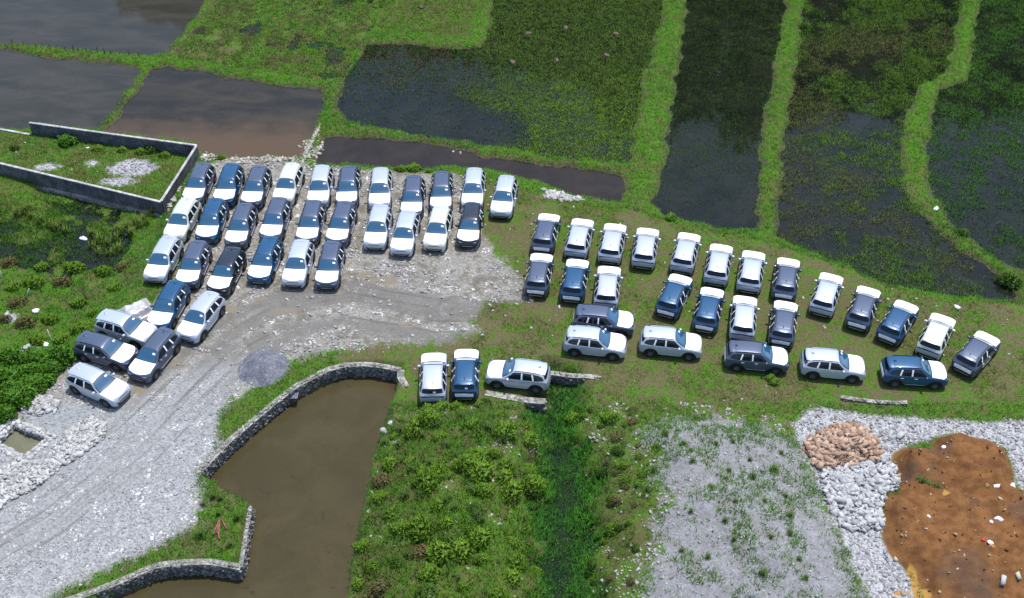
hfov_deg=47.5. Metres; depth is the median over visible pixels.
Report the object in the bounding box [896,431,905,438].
boulder
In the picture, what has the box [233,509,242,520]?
grass tussock
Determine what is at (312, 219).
parked car
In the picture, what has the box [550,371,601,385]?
stone wall
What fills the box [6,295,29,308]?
bush
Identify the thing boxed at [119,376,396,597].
water
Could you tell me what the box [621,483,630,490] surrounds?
bush
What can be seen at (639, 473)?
bush
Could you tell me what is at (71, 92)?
water
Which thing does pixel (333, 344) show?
gravel stone
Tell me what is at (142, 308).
tarp
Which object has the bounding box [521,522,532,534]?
bush
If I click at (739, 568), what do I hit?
weeds
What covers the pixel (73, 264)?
bush
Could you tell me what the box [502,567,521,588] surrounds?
bush
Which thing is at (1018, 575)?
boulder
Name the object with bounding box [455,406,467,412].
bush
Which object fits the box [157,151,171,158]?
bush
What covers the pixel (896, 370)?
parked car
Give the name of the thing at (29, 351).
bush
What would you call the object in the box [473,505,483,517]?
grass tussock
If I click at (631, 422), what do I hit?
bush
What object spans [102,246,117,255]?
reed clump
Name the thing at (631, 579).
bush
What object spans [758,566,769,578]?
grass tussock
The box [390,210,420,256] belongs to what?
parked car
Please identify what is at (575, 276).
parked car
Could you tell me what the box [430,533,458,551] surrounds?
bush
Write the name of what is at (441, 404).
bush
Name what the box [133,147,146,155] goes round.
bush
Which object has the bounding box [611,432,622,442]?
bush
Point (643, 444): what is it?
spoil grass
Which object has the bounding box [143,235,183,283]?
parked car
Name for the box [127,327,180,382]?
parked car
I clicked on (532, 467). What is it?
bush
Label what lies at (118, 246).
reed clump
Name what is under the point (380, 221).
parked car
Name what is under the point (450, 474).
bush
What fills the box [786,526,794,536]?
grass tussock
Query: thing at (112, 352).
parked car
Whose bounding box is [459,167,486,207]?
parked car
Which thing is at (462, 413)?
grass tussock
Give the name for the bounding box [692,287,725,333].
parked car
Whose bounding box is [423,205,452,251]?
parked car
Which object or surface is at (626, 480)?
bush
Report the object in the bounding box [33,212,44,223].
reed clump
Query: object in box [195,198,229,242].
parked car
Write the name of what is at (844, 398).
stone wall
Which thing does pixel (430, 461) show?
grass tussock
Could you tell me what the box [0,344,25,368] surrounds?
bush
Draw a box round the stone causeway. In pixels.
[302,123,321,156]
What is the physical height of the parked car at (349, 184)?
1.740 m
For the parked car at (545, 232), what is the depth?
87.86 m
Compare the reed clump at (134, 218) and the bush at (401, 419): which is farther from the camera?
the reed clump at (134, 218)
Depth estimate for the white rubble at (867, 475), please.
71.07 m
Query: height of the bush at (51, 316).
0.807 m
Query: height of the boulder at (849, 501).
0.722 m
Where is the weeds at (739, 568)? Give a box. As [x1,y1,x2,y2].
[638,412,862,597]
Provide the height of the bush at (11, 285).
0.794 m
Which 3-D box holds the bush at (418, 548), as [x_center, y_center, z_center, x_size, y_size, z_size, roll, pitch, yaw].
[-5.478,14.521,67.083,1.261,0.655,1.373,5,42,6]
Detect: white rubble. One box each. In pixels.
[0,415,107,508]
[20,392,61,417]
[167,186,181,211]
[541,187,584,201]
[819,452,901,532]
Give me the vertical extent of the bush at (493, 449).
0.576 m
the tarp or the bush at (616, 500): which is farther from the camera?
the tarp
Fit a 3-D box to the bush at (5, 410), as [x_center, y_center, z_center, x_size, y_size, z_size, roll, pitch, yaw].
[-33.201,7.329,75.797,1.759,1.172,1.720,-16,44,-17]
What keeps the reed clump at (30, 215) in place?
on the ground at (962, 490)
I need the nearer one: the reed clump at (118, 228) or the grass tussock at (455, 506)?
the grass tussock at (455, 506)
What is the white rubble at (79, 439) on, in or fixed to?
on the ground at (962, 490)
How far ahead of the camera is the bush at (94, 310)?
83.60 m
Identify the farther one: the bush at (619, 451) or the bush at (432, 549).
the bush at (619, 451)
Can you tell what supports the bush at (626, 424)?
on the ground at (962, 490)
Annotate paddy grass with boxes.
[176,0,381,80]
[372,0,477,36]
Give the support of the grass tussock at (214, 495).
on the ground at (962, 490)
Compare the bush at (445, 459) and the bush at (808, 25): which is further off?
the bush at (808, 25)
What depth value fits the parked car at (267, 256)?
85.81 m
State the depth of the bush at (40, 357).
79.80 m
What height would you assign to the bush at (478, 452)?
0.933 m
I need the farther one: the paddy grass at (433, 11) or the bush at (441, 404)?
the paddy grass at (433, 11)
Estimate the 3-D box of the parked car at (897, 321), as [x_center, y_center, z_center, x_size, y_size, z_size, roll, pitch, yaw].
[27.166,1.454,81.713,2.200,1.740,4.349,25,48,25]
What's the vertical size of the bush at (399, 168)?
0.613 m
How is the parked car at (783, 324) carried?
on the ground at (962, 490)
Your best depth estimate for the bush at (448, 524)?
68.06 m
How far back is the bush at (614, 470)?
71.70 m
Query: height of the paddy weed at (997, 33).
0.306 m
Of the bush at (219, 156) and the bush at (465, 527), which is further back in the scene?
the bush at (219, 156)
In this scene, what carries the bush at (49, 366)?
on the ground at (962, 490)
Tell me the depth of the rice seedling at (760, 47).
106.38 m
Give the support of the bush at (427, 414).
on the ground at (962, 490)
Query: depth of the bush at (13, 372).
78.63 m
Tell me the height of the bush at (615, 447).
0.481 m
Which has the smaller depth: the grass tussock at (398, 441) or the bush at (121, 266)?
the grass tussock at (398, 441)
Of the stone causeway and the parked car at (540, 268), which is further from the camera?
the stone causeway
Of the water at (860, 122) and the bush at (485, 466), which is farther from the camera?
the water at (860, 122)
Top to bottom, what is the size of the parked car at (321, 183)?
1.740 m
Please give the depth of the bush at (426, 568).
65.56 m
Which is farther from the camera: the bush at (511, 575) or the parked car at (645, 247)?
the parked car at (645, 247)
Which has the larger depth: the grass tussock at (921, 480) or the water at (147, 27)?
the water at (147, 27)
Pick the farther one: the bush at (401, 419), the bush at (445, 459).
the bush at (401, 419)
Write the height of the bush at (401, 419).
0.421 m
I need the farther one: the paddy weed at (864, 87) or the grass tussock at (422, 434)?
the paddy weed at (864, 87)
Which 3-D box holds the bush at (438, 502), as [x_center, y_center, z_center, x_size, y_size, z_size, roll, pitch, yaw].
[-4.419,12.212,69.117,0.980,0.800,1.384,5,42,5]
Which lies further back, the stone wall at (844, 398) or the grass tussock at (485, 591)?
the stone wall at (844, 398)
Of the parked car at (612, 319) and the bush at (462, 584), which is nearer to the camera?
the bush at (462, 584)
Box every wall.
[0,122,198,216]
[0,128,30,135]
[66,559,243,597]
[197,362,401,478]
[239,505,254,576]
[396,369,408,387]
[485,390,546,413]
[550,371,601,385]
[841,395,907,405]
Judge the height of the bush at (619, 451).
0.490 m
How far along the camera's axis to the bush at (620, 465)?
71.80 m
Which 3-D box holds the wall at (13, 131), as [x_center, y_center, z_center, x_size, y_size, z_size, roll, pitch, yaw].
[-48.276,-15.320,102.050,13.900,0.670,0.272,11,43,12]
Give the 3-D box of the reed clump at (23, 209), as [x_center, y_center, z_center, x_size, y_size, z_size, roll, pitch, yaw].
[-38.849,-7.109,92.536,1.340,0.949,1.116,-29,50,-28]
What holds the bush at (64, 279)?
on the ground at (962, 490)
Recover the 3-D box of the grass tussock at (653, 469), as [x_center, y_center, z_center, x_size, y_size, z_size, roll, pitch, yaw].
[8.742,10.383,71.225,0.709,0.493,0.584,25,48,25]
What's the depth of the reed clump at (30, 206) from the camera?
92.80 m
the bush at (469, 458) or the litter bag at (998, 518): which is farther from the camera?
the bush at (469, 458)
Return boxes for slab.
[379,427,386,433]
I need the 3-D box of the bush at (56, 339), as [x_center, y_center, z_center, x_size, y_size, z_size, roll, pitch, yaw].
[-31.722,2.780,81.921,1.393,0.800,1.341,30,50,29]
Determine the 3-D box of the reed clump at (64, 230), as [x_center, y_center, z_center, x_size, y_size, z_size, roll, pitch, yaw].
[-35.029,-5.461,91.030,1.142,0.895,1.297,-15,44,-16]
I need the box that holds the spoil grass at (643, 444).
[581,399,872,597]
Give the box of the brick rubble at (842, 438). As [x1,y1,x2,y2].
[802,421,882,469]
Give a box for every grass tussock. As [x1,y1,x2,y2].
[196,523,207,538]
[198,498,209,506]
[208,491,217,499]
[214,509,222,515]
[216,493,224,501]
[224,536,234,547]
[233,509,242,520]
[378,436,388,444]
[392,438,403,447]
[396,424,405,432]
[398,455,405,463]
[398,487,410,500]
[403,549,413,559]
[406,462,415,471]
[414,489,425,499]
[416,429,428,438]
[424,456,434,465]
[433,417,440,427]
[439,493,447,503]
[440,436,452,447]
[440,441,449,447]
[447,560,457,567]
[448,447,461,457]
[450,501,460,509]
[453,571,462,581]
[455,409,466,417]
[462,468,471,478]
[466,483,476,492]
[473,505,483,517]
[474,510,488,524]
[480,584,491,596]
[485,421,496,432]
[497,433,506,443]
[512,467,520,477]
[532,496,543,508]
[649,463,657,472]
[660,426,671,436]
[689,455,695,462]
[692,412,701,419]
[705,550,712,559]
[720,516,730,523]
[749,471,757,479]
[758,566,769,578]
[771,461,780,471]
[786,509,795,518]
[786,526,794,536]
[916,475,929,483]
[923,478,932,486]
[931,481,942,488]
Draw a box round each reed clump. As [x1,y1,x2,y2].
[10,201,21,217]
[16,203,29,215]
[22,199,33,211]
[25,209,32,219]
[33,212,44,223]
[42,217,54,227]
[50,221,59,230]
[59,224,69,233]
[86,226,96,236]
[86,239,95,248]
[92,231,104,243]
[94,245,103,254]
[97,234,111,246]
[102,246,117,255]
[109,230,120,240]
[112,222,124,233]
[112,239,124,250]
[122,218,132,229]
[125,225,134,237]
[127,210,139,222]
[133,216,144,228]
[145,206,156,216]
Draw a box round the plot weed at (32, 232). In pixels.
[0,191,132,281]
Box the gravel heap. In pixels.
[238,349,298,397]
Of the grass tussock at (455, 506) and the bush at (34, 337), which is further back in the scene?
the bush at (34, 337)
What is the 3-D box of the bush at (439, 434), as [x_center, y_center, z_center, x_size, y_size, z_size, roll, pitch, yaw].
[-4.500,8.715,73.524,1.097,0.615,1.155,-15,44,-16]
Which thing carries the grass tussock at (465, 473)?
on the ground at (962, 490)
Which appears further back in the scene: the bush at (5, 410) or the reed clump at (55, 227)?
the reed clump at (55, 227)
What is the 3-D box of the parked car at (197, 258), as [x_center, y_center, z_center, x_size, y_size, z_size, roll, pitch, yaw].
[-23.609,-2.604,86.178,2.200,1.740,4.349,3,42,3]
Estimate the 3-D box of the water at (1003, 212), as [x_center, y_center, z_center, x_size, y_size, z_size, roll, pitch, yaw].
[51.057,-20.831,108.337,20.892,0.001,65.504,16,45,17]
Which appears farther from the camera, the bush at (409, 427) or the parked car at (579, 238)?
the parked car at (579, 238)
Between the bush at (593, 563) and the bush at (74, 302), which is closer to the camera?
the bush at (593, 563)
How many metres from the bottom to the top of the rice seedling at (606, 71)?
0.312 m
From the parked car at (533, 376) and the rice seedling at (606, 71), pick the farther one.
the rice seedling at (606, 71)
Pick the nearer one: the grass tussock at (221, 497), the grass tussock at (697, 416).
the grass tussock at (221, 497)
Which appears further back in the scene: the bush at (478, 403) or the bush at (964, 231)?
the bush at (964, 231)
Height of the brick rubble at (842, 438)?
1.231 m
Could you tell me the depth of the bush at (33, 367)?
78.75 m
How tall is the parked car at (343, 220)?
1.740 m
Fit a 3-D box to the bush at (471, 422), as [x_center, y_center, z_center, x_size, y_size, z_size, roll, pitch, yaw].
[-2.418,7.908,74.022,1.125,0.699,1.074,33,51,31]
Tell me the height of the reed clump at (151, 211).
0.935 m
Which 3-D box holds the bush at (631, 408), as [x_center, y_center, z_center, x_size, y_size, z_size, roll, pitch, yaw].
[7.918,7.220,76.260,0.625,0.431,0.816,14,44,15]
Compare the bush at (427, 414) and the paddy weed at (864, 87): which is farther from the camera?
the paddy weed at (864, 87)
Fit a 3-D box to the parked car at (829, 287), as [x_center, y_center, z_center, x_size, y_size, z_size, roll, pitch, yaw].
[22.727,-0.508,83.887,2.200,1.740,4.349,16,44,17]
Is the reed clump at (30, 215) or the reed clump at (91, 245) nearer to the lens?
the reed clump at (91, 245)
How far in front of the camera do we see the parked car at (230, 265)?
84.94 m
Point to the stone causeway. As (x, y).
(310, 143)
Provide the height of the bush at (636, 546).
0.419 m
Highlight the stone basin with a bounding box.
[0,419,56,461]
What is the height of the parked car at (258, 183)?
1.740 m
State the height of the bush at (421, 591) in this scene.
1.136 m
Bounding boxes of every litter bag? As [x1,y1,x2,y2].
[22,344,30,349]
[32,308,39,313]
[994,516,1003,521]
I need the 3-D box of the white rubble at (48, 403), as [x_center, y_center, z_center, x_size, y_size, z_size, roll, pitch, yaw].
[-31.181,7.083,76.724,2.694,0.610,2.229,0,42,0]
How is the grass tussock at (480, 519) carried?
on the ground at (962, 490)
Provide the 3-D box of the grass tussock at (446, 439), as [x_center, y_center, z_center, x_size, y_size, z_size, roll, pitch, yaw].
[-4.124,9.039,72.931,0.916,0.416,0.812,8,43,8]
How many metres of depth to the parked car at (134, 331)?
80.60 m
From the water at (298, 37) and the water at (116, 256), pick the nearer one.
the water at (116, 256)
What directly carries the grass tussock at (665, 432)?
on the ground at (962, 490)
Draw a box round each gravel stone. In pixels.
[0,367,232,597]
[8,137,1013,400]
[8,158,1023,597]
[17,157,533,597]
[360,402,540,596]
[582,401,872,597]
[880,439,1021,597]
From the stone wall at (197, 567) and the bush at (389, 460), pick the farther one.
the bush at (389, 460)
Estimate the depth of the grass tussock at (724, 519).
67.54 m
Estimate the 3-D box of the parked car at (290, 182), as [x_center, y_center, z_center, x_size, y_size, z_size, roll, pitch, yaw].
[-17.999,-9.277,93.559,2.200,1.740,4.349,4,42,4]
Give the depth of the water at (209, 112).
103.59 m
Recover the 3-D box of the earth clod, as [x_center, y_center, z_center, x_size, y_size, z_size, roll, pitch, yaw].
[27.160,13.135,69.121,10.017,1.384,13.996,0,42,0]
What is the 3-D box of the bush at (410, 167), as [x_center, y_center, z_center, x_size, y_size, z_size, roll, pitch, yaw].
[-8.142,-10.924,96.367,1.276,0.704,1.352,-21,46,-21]
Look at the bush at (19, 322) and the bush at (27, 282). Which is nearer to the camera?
the bush at (19, 322)
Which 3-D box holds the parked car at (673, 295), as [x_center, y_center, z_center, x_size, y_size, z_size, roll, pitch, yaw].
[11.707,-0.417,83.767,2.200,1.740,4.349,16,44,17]
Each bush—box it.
[0,255,19,267]
[0,314,12,322]
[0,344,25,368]
[0,364,6,383]
[0,364,28,381]
[0,378,16,390]
[0,387,22,408]
[0,402,18,423]
[3,280,20,291]
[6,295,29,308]
[7,384,38,409]
[9,144,20,151]
[10,373,45,398]
[13,315,36,328]
[16,346,39,366]
[20,362,47,375]
[22,275,45,288]
[27,333,48,345]
[28,372,57,393]
[30,347,61,363]
[33,260,49,272]
[38,358,65,376]
[39,312,60,325]
[44,343,79,369]
[51,275,73,287]
[51,331,71,344]
[57,133,78,148]
[63,261,87,273]
[68,321,92,335]
[69,295,87,308]
[87,306,98,317]
[91,144,104,150]
[94,265,112,276]
[106,280,121,291]
[114,261,130,271]
[116,146,128,153]
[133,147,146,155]
[143,145,156,154]
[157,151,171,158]
[216,154,226,159]
[351,576,363,592]
[352,538,370,554]
[354,592,371,597]
[363,559,379,573]
[368,579,389,597]
[371,472,389,488]
[371,490,387,505]
[380,455,397,473]
[382,505,399,522]
[388,518,408,537]
[388,555,406,568]
[389,431,398,440]
[394,165,406,172]
[397,416,406,423]
[403,418,423,438]
[403,455,416,464]
[404,538,412,546]
[406,162,421,172]
[406,510,433,545]
[407,542,426,560]
[408,581,438,597]
[410,466,440,497]
[413,409,442,428]
[415,561,440,584]
[420,402,432,410]
[424,537,451,565]
[427,460,448,483]
[430,497,444,514]
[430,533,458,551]
[431,430,448,442]
[433,399,451,411]
[436,455,448,466]
[438,515,453,529]
[442,447,454,459]
[445,470,455,479]
[446,537,473,564]
[449,400,460,411]
[450,453,483,474]
[453,581,469,592]
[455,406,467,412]
[461,447,491,462]
[462,523,471,534]
[464,416,480,429]
[466,458,495,482]
[466,502,487,514]
[467,525,492,549]
[470,482,496,498]
[472,552,491,565]
[473,399,484,407]
[481,398,491,403]
[487,447,503,458]
[488,582,510,597]
[491,420,517,440]
[494,467,513,485]
[496,456,517,471]
[497,409,509,419]
[499,477,523,503]
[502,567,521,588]
[503,535,520,548]
[507,548,528,574]
[518,473,549,494]
[521,430,539,448]
[521,463,538,474]
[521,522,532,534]
[522,420,533,431]
[526,566,544,577]
[564,410,580,424]
[579,413,589,419]
[587,557,597,567]
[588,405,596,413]
[596,422,605,427]
[597,469,607,476]
[598,409,620,424]
[598,466,607,474]
[599,537,608,545]
[604,521,618,538]
[605,575,611,581]
[608,495,623,505]
[609,444,624,452]
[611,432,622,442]
[611,468,620,475]
[614,448,624,456]
[614,522,625,531]
[616,461,629,470]
[620,475,631,485]
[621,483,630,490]
[622,421,628,427]
[624,519,632,525]
[625,418,638,426]
[626,576,634,585]
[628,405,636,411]
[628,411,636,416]
[631,543,639,552]
[635,451,643,459]
[636,469,646,479]
[644,485,652,492]
[663,211,677,221]
[764,373,776,382]
[768,377,780,386]
[799,22,811,29]
[953,228,969,236]
[994,271,1023,290]
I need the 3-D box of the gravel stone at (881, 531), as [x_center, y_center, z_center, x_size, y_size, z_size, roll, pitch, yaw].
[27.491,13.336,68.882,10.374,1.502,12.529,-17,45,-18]
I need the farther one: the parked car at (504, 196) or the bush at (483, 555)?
the parked car at (504, 196)
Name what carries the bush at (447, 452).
on the ground at (962, 490)
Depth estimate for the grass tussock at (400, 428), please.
74.87 m
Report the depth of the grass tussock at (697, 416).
75.08 m
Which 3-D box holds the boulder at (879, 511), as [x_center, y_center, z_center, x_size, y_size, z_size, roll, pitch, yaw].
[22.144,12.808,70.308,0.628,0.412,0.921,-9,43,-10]
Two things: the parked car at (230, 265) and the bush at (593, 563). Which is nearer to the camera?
the bush at (593, 563)
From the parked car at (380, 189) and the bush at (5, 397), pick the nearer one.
the bush at (5, 397)
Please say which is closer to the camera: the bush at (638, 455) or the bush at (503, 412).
the bush at (638, 455)
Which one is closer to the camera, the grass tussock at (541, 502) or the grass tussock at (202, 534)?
the grass tussock at (202, 534)
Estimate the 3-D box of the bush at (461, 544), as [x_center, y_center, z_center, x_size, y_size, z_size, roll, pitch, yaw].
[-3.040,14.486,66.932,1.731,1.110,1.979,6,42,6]
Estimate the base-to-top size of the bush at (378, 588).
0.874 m
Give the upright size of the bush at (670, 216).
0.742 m
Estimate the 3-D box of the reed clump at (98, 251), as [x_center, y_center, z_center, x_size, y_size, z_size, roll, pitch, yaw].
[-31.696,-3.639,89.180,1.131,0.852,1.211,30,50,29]
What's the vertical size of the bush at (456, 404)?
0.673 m
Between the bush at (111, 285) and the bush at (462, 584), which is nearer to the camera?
the bush at (462, 584)
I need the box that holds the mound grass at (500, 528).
[352,397,545,597]
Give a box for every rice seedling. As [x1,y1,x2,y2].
[339,0,663,163]
[649,0,786,226]
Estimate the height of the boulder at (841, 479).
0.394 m
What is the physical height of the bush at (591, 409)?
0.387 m
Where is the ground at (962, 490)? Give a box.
[0,0,1023,597]
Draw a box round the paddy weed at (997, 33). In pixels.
[926,0,1023,269]
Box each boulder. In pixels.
[833,497,847,502]
[839,477,849,483]
[843,497,852,507]
[874,506,883,513]
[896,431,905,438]
[1000,574,1006,585]
[1015,571,1021,579]
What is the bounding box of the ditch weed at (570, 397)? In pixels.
[513,357,608,597]
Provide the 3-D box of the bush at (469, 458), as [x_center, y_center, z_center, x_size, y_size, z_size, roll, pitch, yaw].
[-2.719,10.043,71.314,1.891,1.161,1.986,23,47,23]
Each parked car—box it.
[65,362,130,407]
[73,330,138,371]
[94,309,157,348]
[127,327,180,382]
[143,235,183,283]
[146,280,190,328]
[163,197,201,241]
[175,240,212,288]
[176,291,225,342]
[182,162,216,204]
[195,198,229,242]
[206,246,246,295]
[213,163,244,205]
[224,203,258,248]
[240,165,272,208]
[247,236,283,284]
[259,197,292,239]
[272,163,304,204]
[281,239,315,287]
[295,200,326,244]
[306,165,334,206]
[313,241,345,288]
[325,201,357,246]
[333,165,361,206]
[363,204,393,249]
[366,167,393,209]
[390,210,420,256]
[398,175,425,218]
[417,353,449,403]
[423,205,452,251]
[427,170,454,211]
[450,349,481,399]
[455,202,483,247]
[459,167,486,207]
[485,357,550,393]
[489,175,517,218]
[524,253,554,296]
[531,213,560,253]
[559,259,590,302]
[563,325,626,360]
[564,218,594,259]
[572,304,634,336]
[593,266,622,308]
[597,223,627,264]
[631,228,660,269]
[639,325,701,360]
[655,274,692,318]
[669,232,701,274]
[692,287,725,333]
[703,244,734,286]
[724,340,788,374]
[728,295,759,340]
[735,250,767,293]
[767,300,800,347]
[770,257,802,301]
[799,347,865,383]
[808,272,843,317]
[844,286,881,331]
[875,300,919,345]
[879,355,947,389]
[915,313,955,360]
[951,330,1000,376]
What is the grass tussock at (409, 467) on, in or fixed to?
on the ground at (962, 490)
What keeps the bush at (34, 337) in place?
on the ground at (962, 490)
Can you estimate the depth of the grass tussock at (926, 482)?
71.28 m
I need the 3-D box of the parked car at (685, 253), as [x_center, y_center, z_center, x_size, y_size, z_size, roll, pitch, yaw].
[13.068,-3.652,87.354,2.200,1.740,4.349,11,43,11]
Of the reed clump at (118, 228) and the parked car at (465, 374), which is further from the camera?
the reed clump at (118, 228)
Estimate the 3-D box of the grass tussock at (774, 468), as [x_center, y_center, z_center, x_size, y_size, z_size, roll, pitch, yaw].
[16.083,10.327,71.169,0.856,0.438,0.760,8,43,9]
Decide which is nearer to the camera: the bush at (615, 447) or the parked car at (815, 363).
the bush at (615, 447)
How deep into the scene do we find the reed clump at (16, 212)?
92.44 m
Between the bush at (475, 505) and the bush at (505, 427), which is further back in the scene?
the bush at (505, 427)
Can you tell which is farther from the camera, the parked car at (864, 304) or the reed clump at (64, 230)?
the reed clump at (64, 230)
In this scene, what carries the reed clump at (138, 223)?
on the ground at (962, 490)
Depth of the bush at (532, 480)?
71.37 m
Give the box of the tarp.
[118,298,151,319]
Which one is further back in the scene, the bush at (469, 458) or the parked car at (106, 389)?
the parked car at (106, 389)
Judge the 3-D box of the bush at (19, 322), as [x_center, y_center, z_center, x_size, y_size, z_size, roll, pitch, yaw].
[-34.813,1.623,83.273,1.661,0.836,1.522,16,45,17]
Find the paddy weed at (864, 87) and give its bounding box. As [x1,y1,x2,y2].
[776,0,1017,298]
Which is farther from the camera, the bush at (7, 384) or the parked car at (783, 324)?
the parked car at (783, 324)
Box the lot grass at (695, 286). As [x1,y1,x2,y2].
[335,171,1023,409]
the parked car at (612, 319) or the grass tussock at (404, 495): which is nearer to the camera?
the grass tussock at (404, 495)
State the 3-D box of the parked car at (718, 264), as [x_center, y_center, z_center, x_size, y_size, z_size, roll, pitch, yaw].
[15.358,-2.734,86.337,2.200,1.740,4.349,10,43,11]
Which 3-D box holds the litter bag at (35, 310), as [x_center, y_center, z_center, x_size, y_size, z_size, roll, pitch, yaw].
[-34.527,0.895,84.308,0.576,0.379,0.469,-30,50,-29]
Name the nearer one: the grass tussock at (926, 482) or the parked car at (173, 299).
the grass tussock at (926, 482)
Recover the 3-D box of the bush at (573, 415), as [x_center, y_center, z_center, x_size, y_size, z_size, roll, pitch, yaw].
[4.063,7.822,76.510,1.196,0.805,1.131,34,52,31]
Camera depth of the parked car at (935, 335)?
79.60 m
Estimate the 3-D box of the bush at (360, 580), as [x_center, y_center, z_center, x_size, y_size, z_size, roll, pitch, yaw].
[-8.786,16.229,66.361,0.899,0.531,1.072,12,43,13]
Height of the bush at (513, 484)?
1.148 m
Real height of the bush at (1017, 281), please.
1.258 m
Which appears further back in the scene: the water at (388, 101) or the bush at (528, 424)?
the water at (388, 101)
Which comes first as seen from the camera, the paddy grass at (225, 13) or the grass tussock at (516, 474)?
the grass tussock at (516, 474)
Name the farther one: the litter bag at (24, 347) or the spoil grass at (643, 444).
the litter bag at (24, 347)
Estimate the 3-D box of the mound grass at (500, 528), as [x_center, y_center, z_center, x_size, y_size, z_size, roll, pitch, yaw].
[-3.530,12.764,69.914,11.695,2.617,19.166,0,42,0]
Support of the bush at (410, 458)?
on the ground at (962, 490)
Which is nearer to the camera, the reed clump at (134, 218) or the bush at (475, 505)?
the bush at (475, 505)
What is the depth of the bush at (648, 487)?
69.95 m
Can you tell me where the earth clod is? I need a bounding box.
[885,435,1022,597]
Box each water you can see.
[0,0,203,55]
[0,49,140,129]
[0,193,132,277]
[105,66,324,158]
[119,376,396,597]
[193,0,385,79]
[316,136,625,201]
[337,0,662,163]
[534,386,591,597]
[651,0,786,229]
[777,0,1014,299]
[926,0,1023,268]
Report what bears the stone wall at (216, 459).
on the ground at (962, 490)
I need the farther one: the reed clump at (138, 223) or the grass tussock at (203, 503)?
the reed clump at (138, 223)
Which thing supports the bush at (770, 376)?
on the ground at (962, 490)
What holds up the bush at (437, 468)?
on the ground at (962, 490)
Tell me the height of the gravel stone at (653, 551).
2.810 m
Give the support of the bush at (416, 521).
on the ground at (962, 490)
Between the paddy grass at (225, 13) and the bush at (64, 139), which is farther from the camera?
the paddy grass at (225, 13)
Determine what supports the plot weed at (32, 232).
on the ground at (962, 490)
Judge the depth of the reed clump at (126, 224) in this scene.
91.40 m
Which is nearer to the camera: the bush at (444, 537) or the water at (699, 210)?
the bush at (444, 537)
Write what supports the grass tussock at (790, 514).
on the ground at (962, 490)
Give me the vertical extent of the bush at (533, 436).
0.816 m
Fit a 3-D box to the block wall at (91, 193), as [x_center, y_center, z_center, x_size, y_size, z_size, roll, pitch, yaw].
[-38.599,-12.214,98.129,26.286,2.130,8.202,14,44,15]
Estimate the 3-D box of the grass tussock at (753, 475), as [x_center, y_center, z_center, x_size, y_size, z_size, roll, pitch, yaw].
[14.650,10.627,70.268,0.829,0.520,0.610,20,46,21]
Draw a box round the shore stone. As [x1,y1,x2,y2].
[200,139,323,164]
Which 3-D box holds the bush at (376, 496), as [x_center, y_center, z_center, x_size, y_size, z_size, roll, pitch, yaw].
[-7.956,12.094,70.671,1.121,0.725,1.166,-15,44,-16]
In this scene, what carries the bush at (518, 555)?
on the ground at (962, 490)
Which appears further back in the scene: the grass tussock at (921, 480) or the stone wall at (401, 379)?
the stone wall at (401, 379)
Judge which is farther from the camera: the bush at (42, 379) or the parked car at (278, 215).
the parked car at (278, 215)
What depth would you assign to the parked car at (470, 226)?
88.89 m
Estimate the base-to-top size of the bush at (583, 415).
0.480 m
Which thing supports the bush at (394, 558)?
on the ground at (962, 490)
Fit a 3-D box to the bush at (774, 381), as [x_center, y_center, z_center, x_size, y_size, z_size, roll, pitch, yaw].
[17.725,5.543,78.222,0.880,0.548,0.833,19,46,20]
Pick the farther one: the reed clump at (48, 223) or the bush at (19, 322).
the reed clump at (48, 223)

